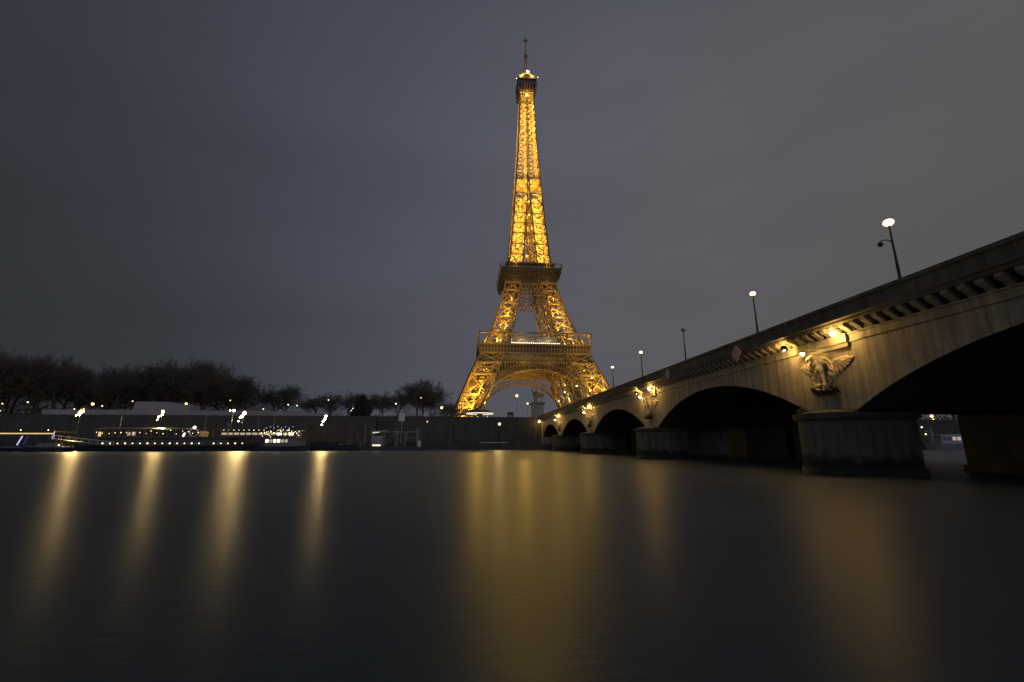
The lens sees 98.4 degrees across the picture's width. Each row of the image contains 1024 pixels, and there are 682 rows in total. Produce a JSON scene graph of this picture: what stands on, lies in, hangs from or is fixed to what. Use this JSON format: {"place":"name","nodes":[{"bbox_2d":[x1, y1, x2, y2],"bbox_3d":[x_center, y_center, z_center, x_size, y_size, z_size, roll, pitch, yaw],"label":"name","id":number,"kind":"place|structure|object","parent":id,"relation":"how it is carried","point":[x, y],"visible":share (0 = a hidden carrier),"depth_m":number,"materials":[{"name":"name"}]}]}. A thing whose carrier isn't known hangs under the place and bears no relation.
{"place":"outdoors","nodes":[
{"label":"outdoors","id":0,"kind":"place"},
{"bbox_2d":[189,426,197,436],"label":"ring ornament","id":1,"kind":"object","parent":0,"point":[194,427],"visible":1,"depth_m":119.14,"materials":[{"name":"white"}]},
{"bbox_2d":[66,444,924,450],"bbox_3d":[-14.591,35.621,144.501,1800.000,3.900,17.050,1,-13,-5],"label":"quay","id":2,"kind":"structure","parent":0,"point":[483,446],"depth_m":136.73,"materials":[{"name":"stone"}]},
{"bbox_2d":[73,408,84,443],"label":"quay lamp","id":3,"kind":"object","parent":2,"relation":"on","point":[81,411],"visible":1,"depth_m":129.55,"materials":[{"name":"white paint"}]},
{"bbox_2d":[157,409,164,426],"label":"quay lamp","id":4,"kind":"object","parent":2,"relation":"on","point":[163,411],"visible":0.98,"depth_m":131.84,"materials":[{"name":"white paint"}]},
{"bbox_2d":[238,410,246,429],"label":"quay lamp","id":5,"kind":"object","parent":2,"relation":"on","point":[243,414],"visible":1,"depth_m":133.90,"materials":[{"name":"white paint"}]},
{"bbox_2d":[0,414,540,443],"bbox_3d":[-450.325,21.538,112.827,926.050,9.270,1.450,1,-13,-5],"label":"quay wall","id":6,"kind":"structure","parent":2,"relation":"on","point":[474,430],"depth_m":149.45,"materials":[{"name":"stone"}]},
{"bbox_2d":[321,414,326,440],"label":"quay lamp","id":7,"kind":"object","parent":2,"relation":"on","point":[325,415],"visible":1,"depth_m":135.88,"materials":[{"name":"white paint"}]},
{"bbox_2d":[323,417,376,443],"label":"quay stair","id":8,"kind":"object","parent":2,"relation":"on","point":[356,435],"visible":0.75,"depth_m":148.32,"materials":[{"name":"stone"}]},
{"bbox_2d":[399,413,404,443],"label":"signboard","id":9,"kind":"object","parent":2,"relation":"on","point":[401,417],"visible":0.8,"depth_m":138.31,"materials":[{"name":"grey paint"}]},
{"bbox_2d":[480,442,506,443],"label":"quay bench","id":10,"kind":"object","parent":2,"relation":"on","point":[493,442],"visible":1,"depth_m":145.92,"materials":[{"name":"stone"}]},
{"bbox_2d":[916,419,960,443],"bbox_3d":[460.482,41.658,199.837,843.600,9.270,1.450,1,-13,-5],"label":"quay wall","id":11,"kind":"structure","parent":2,"relation":"on","point":[944,426],"depth_m":171.86,"materials":[{"name":"stone"}]},
{"bbox_2d":[0,449,1023,681],"bbox_3d":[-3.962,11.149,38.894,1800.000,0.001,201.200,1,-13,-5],"label":"water","id":12,"kind":"structure","parent":0,"point":[382,566],"depth_m":7.54,"materials":[{"name":"black liquid"}]},
{"bbox_2d":[0,430,75,450],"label":"glass boat","id":13,"kind":"object","parent":12,"relation":"on","point":[13,440],"visible":0.74,"depth_m":115.89,"materials":[{"name":"paint"}]},
{"bbox_2d":[22,443,74,451],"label":"cruiser","id":14,"kind":"object","parent":12,"relation":"on","point":[48,447],"visible":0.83,"depth_m":111.22,"materials":[{"name":"paint"}]},
{"bbox_2d":[75,415,251,450],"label":"restaurant boat","id":15,"kind":"object","parent":12,"relation":"on","point":[144,440],"visible":0.97,"depth_m":118.15,"materials":[{"name":"paint"}]},
{"bbox_2d":[48,431,113,445],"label":"gangway","id":16,"kind":"object","parent":15,"relation":"attached to","point":[51,440],"visible":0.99,"depth_m":114.03,"materials":[{"name":"paint"}]},
{"bbox_2d":[157,430,164,436],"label":"potted shrub","id":17,"kind":"object","parent":15,"relation":"on","point":[161,432],"visible":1,"depth_m":118.39,"materials":[{"name":"green plant"}]},
{"bbox_2d":[220,430,308,450],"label":"excursion boat","id":18,"kind":"object","parent":12,"relation":"on","point":[254,438],"visible":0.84,"depth_m":125.60,"materials":[{"name":"paint"}]},
{"bbox_2d":[254,426,310,450],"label":"party boat","id":19,"kind":"object","parent":12,"relation":"on","point":[284,444],"visible":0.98,"depth_m":119.95,"materials":[{"name":"paint"}]},
{"bbox_2d":[310,441,360,450],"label":"dark barge","id":20,"kind":"object","parent":12,"relation":"on","point":[326,446],"visible":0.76,"depth_m":124.05,"materials":[{"name":"paint"}]},
{"bbox_2d":[368,428,422,450],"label":"landing stage","id":21,"kind":"object","parent":12,"relation":"on","point":[381,442],"visible":0.97,"depth_m":129.13,"materials":[{"name":"paint"}]},
{"bbox_2d":[539,231,1023,476],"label":"stone bridge","id":22,"kind":"structure","parent":12,"relation":"in","point":[867,379],"depth_m":30.25,"materials":[{"name":"stone"}]},
{"bbox_2d":[665,369,671,379],"bbox_3d":[19.818,4.255,55.464,0.660,1.560,1.560,1,-13,-5],"label":"navigation sign","id":23,"kind":"object","parent":22,"relation":"attached to","point":[667,374],"visible":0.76,"depth_m":55.40,"materials":[{"name":"black paint"}]},
{"bbox_2d":[681,328,686,359],"bbox_3d":[21.360,1.085,54.568,0.532,5.590,0.518,1,-13,-5],"label":"street lamp","id":24,"kind":"object","parent":22,"relation":"on","point":[682,329],"visible":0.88,"depth_m":54.71,"materials":[{"name":"black metal"}]},
{"bbox_2d":[732,345,741,361],"bbox_3d":[21.243,1.176,41.262,0.660,1.560,1.560,1,-13,-5],"label":"navigation sign","id":25,"kind":"object","parent":22,"relation":"attached to","point":[736,353],"visible":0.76,"depth_m":41.17,"materials":[{"name":"black paint"}]},
{"bbox_2d":[750,291,758,331],"bbox_3d":[22.713,-2.022,41.128,0.532,5.590,0.518,1,-13,-5],"label":"street lamp","id":26,"kind":"object","parent":22,"relation":"on","point":[752,293],"visible":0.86,"depth_m":41.29,"materials":[{"name":"black metal"}]},
{"bbox_2d":[796,403,805,413],"bbox_3d":[22.068,5.271,33.731,0.685,1.085,1.341,-4,-14,17],"label":"wall plant","id":27,"kind":"object","parent":22,"relation":"on","point":[802,410],"depth_m":33.72,"materials":[{"name":"green plant"}]},
{"bbox_2d":[877,218,901,278],"bbox_3d":[23.909,-5.093,27.846,0.576,5.590,1.039,12,-18,-43],"label":"street lamp","id":28,"kind":"object","parent":22,"relation":"on","point":[888,222],"visible":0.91,"depth_m":27.98,"materials":[{"name":"black metal"}]},
{"bbox_2d":[924,428,963,449],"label":"cabin boat","id":29,"kind":"object","parent":12,"relation":"on","point":[946,442],"visible":0.79,"depth_m":142.95,"materials":[{"name":"paint"}]},
{"bbox_2d":[0,0,1023,418],"label":"sky","id":30,"kind":"structure","parent":0,"point":[315,195],"materials":[{"name":"grey"}]},
{"label":"ground","id":31,"kind":"structure","parent":0,"visible":0},
{"bbox_2d":[1,391,12,413],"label":"bare tree","id":32,"kind":"object","parent":31,"relation":"on","point":[6,409],"visible":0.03,"depth_m":208.74,"materials":[{"name":"brown plant"}]},
{"bbox_2d":[0,352,23,394],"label":"bare tree","id":33,"kind":"object","parent":31,"relation":"on","point":[15,373],"visible":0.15,"depth_m":167.92,"materials":[{"name":"brown plant"}]},
{"bbox_2d":[0,345,38,395],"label":"bare tree","id":34,"kind":"object","parent":31,"relation":"on","point":[7,369],"visible":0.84,"depth_m":161.58,"materials":[{"name":"brown plant"}]},
{"bbox_2d":[0,367,49,413],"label":"bare tree","id":35,"kind":"object","parent":31,"relation":"on","point":[12,407],"visible":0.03,"depth_m":200.48,"materials":[{"name":"brown plant"}]},
{"bbox_2d":[0,348,50,409],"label":"bare tree","id":36,"kind":"object","parent":31,"relation":"on","point":[7,393],"visible":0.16,"depth_m":189.37,"materials":[{"name":"brown plant"}]},
{"bbox_2d":[0,360,65,413],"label":"bare tree","id":37,"kind":"object","parent":31,"relation":"on","point":[32,402],"visible":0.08,"depth_m":181.81,"materials":[{"name":"brown plant"}]},
{"bbox_2d":[2,352,88,413],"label":"bare tree","id":38,"kind":"object","parent":31,"relation":"on","point":[41,387],"visible":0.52,"depth_m":167.76,"materials":[{"name":"brown plant"}]},
{"bbox_2d":[4,365,96,408],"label":"bare tree","id":39,"kind":"object","parent":31,"relation":"on","point":[49,397],"visible":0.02,"depth_m":202.94,"materials":[{"name":"brown plant"}]},
{"bbox_2d":[1,354,104,408],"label":"bare tree","id":40,"kind":"object","parent":31,"relation":"on","point":[58,372],"visible":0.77,"depth_m":167.02,"materials":[{"name":"brown plant"}]},
{"bbox_2d":[24,364,98,409],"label":"bare tree","id":41,"kind":"object","parent":31,"relation":"on","point":[64,405],"visible":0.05,"depth_m":184.46,"materials":[{"name":"brown plant"}]},
{"bbox_2d":[46,388,106,409],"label":"bare tree","id":42,"kind":"object","parent":31,"relation":"on","point":[74,404],"visible":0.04,"depth_m":208.93,"materials":[{"name":"brown plant"}]},
{"bbox_2d":[61,377,100,409],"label":"bare tree","id":43,"kind":"object","parent":31,"relation":"on","point":[78,406],"visible":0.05,"depth_m":184.44,"materials":[{"name":"brown plant"}]},
{"bbox_2d":[45,362,139,409],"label":"bare tree","id":44,"kind":"object","parent":31,"relation":"on","point":[79,391],"visible":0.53,"depth_m":168.97,"materials":[{"name":"brown plant"}]},
{"bbox_2d":[75,377,134,409],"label":"bare tree","id":45,"kind":"object","parent":31,"relation":"on","point":[102,402],"visible":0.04,"depth_m":204.34,"materials":[{"name":"brown plant"}]},
{"bbox_2d":[73,385,139,409],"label":"bare tree","id":46,"kind":"object","parent":31,"relation":"on","point":[108,408],"visible":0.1,"depth_m":188.19,"materials":[{"name":"brown plant"}]},
{"bbox_2d":[86,368,142,409],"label":"bare tree","id":47,"kind":"object","parent":31,"relation":"on","point":[114,396],"visible":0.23,"depth_m":173.25,"materials":[{"name":"brown plant"}]},
{"bbox_2d":[85,364,155,409],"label":"bare tree","id":48,"kind":"object","parent":31,"relation":"on","point":[113,374],"visible":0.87,"depth_m":166.44,"materials":[{"name":"brown plant"}]},
{"bbox_2d":[88,372,153,409],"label":"bare tree","id":49,"kind":"object","parent":31,"relation":"on","point":[133,400],"visible":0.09,"depth_m":190.43,"materials":[{"name":"brown plant"}]},
{"bbox_2d":[0,402,277,413],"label":"hedge","id":50,"kind":"object","parent":31,"relation":"on","point":[18,411],"visible":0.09,"depth_m":219.27,"materials":[{"name":"green plant"}]},
{"bbox_2d":[113,361,190,405],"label":"bare tree","id":51,"kind":"object","parent":31,"relation":"on","point":[140,379],"visible":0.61,"depth_m":172.60,"materials":[{"name":"brown plant"}]},
{"bbox_2d":[131,368,180,401],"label":"bare tree","id":52,"kind":"object","parent":31,"relation":"on","point":[160,400],"visible":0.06,"depth_m":188.28,"materials":[{"name":"brown plant"}]},
{"bbox_2d":[144,359,191,401],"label":"bare tree","id":53,"kind":"object","parent":31,"relation":"on","point":[176,364],"visible":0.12,"depth_m":184.01,"materials":[{"name":"brown plant"}]},
{"bbox_2d":[141,359,200,401],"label":"bare tree","id":54,"kind":"object","parent":31,"relation":"on","point":[160,383],"visible":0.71,"depth_m":170.93,"materials":[{"name":"brown plant"}]},
{"bbox_2d":[149,357,221,404],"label":"bare tree","id":55,"kind":"object","parent":31,"relation":"on","point":[181,386],"visible":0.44,"depth_m":175.57,"materials":[{"name":"brown plant"}]},
{"bbox_2d":[180,377,230,410],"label":"bare tree","id":56,"kind":"object","parent":31,"relation":"on","point":[198,400],"visible":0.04,"depth_m":207.55,"materials":[{"name":"brown plant"}]},
{"bbox_2d":[172,357,245,409],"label":"bare tree","id":57,"kind":"object","parent":31,"relation":"on","point":[215,371],"visible":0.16,"depth_m":192.58,"materials":[{"name":"brown plant"}]},
{"bbox_2d":[182,362,241,409],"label":"bare tree","id":58,"kind":"object","parent":31,"relation":"on","point":[206,380],"visible":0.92,"depth_m":168.57,"materials":[{"name":"brown plant"}]},
{"bbox_2d":[189,371,244,410],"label":"bare tree","id":59,"kind":"object","parent":31,"relation":"on","point":[216,407],"visible":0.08,"depth_m":189.67,"materials":[{"name":"brown plant"}]},
{"bbox_2d":[200,396,255,410],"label":"bare tree","id":60,"kind":"object","parent":31,"relation":"on","point":[222,409],"visible":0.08,"depth_m":212.53,"materials":[{"name":"brown plant"}]},
{"bbox_2d":[209,383,251,409],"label":"bare tree","id":61,"kind":"object","parent":31,"relation":"on","point":[230,401],"visible":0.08,"depth_m":189.84,"materials":[{"name":"brown plant"}]},
{"bbox_2d":[203,373,267,410],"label":"bare tree","id":62,"kind":"object","parent":31,"relation":"on","point":[227,400],"visible":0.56,"depth_m":176.12,"materials":[{"name":"brown plant"}]},
{"bbox_2d":[210,376,273,410],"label":"bare tree","id":63,"kind":"object","parent":31,"relation":"on","point":[237,391],"visible":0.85,"depth_m":174.25,"materials":[{"name":"brown plant"}]},
{"bbox_2d":[240,384,311,410],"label":"bare tree","id":64,"kind":"object","parent":31,"relation":"on","point":[298,395],"visible":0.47,"depth_m":181.34,"materials":[{"name":"brown plant"}]},
{"bbox_2d":[254,383,304,410],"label":"bare tree","id":65,"kind":"object","parent":31,"relation":"on","point":[288,395],"visible":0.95,"depth_m":176.76,"materials":[{"name":"brown plant"}]},
{"bbox_2d":[291,394,329,412],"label":"bare tree","id":66,"kind":"object","parent":31,"relation":"on","point":[303,404],"visible":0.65,"depth_m":187.47,"materials":[{"name":"brown plant"}]},
{"bbox_2d":[304,394,345,415],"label":"bare tree","id":67,"kind":"object","parent":31,"relation":"on","point":[323,405],"visible":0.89,"depth_m":181.22,"materials":[{"name":"brown plant"}]},
{"bbox_2d":[324,390,368,415],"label":"bare tree","id":68,"kind":"object","parent":31,"relation":"on","point":[350,402],"visible":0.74,"depth_m":180.53,"materials":[{"name":"brown plant"}]},
{"bbox_2d":[349,395,372,415],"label":"evergreen tree","id":69,"kind":"object","parent":31,"relation":"on","point":[362,407],"visible":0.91,"depth_m":172.37,"materials":[{"name":"green plant"}]},
{"bbox_2d":[365,393,387,410],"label":"bare tree","id":70,"kind":"object","parent":31,"relation":"on","point":[369,399],"visible":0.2,"depth_m":190.05,"materials":[{"name":"brown plant"}]},
{"bbox_2d":[367,389,393,415],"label":"bare tree","id":71,"kind":"object","parent":31,"relation":"on","point":[379,404],"visible":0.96,"depth_m":181.43,"materials":[{"name":"brown plant"}]},
{"bbox_2d":[318,413,455,416],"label":"hedge","id":72,"kind":"object","parent":31,"relation":"on","point":[379,415],"visible":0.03,"depth_m":231.61,"materials":[{"name":"green plant"}]},
{"bbox_2d":[378,390,420,415],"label":"bare tree","id":73,"kind":"object","parent":31,"relation":"on","point":[392,403],"visible":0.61,"depth_m":188.61,"materials":[{"name":"brown plant"}]},
{"bbox_2d":[389,379,436,415],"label":"bare tree","id":74,"kind":"object","parent":31,"relation":"on","point":[414,391],"visible":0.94,"depth_m":180.85,"materials":[{"name":"brown plant"}]},
{"bbox_2d":[403,378,454,415],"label":"bare tree","id":75,"kind":"object","parent":31,"relation":"on","point":[438,393],"visible":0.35,"depth_m":200.86,"materials":[{"name":"brown plant"}]},
{"bbox_2d":[415,392,446,415],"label":"bare tree","id":76,"kind":"object","parent":31,"relation":"on","point":[429,402],"visible":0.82,"depth_m":187.38,"materials":[{"name":"brown plant"}]},
{"bbox_2d":[428,402,463,416],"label":"bare tree","id":77,"kind":"object","parent":31,"relation":"on","point":[448,409],"visible":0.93,"depth_m":209.56,"materials":[{"name":"brown plant"}]},
{"bbox_2d":[466,406,492,416],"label":"carousel","id":78,"kind":"object","parent":31,"relation":"on","point":[479,411],"visible":0.58,"depth_m":181.30,"materials":[{"name":"white paint"}]},
{"bbox_2d":[449,38,610,416],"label":"lattice tower","id":79,"kind":"structure","parent":31,"relation":"on","point":[519,358],"depth_m":307.89,"materials":[{"name":"brown metal"}]},
{"bbox_2d":[529,402,545,416],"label":"statue pedestal","id":80,"kind":"object","parent":31,"relation":"on","point":[537,409],"visible":0.66,"depth_m":163.70,"materials":[{"name":"stone"}]},
{"bbox_2d":[530,388,543,401],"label":"equestrian statue","id":81,"kind":"object","parent":80,"relation":"on","point":[536,394],"visible":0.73,"depth_m":166.57,"materials":[{"name":"stone"}]},
{"bbox_2d":[919,414,956,418],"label":"hedge","id":82,"kind":"object","parent":31,"relation":"on","point":[937,417],"visible":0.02,"depth_m":234.96,"materials":[{"name":"green plant"}]},
{"label":"road","id":83,"kind":"structure","parent":0,"visible":0},
{"bbox_2d":[41,402,323,415],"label":"long pavilion","id":84,"kind":"structure","parent":83,"relation":"on","point":[152,408],"depth_m":155.93,"materials":[{"name":"fabric"}]},
{"bbox_2d":[507,412,513,416],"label":"kiosk","id":85,"kind":"object","parent":83,"relation":"on","point":[510,414],"visible":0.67,"depth_m":169.67,"materials":[{"name":"grey paint"}]}
]}

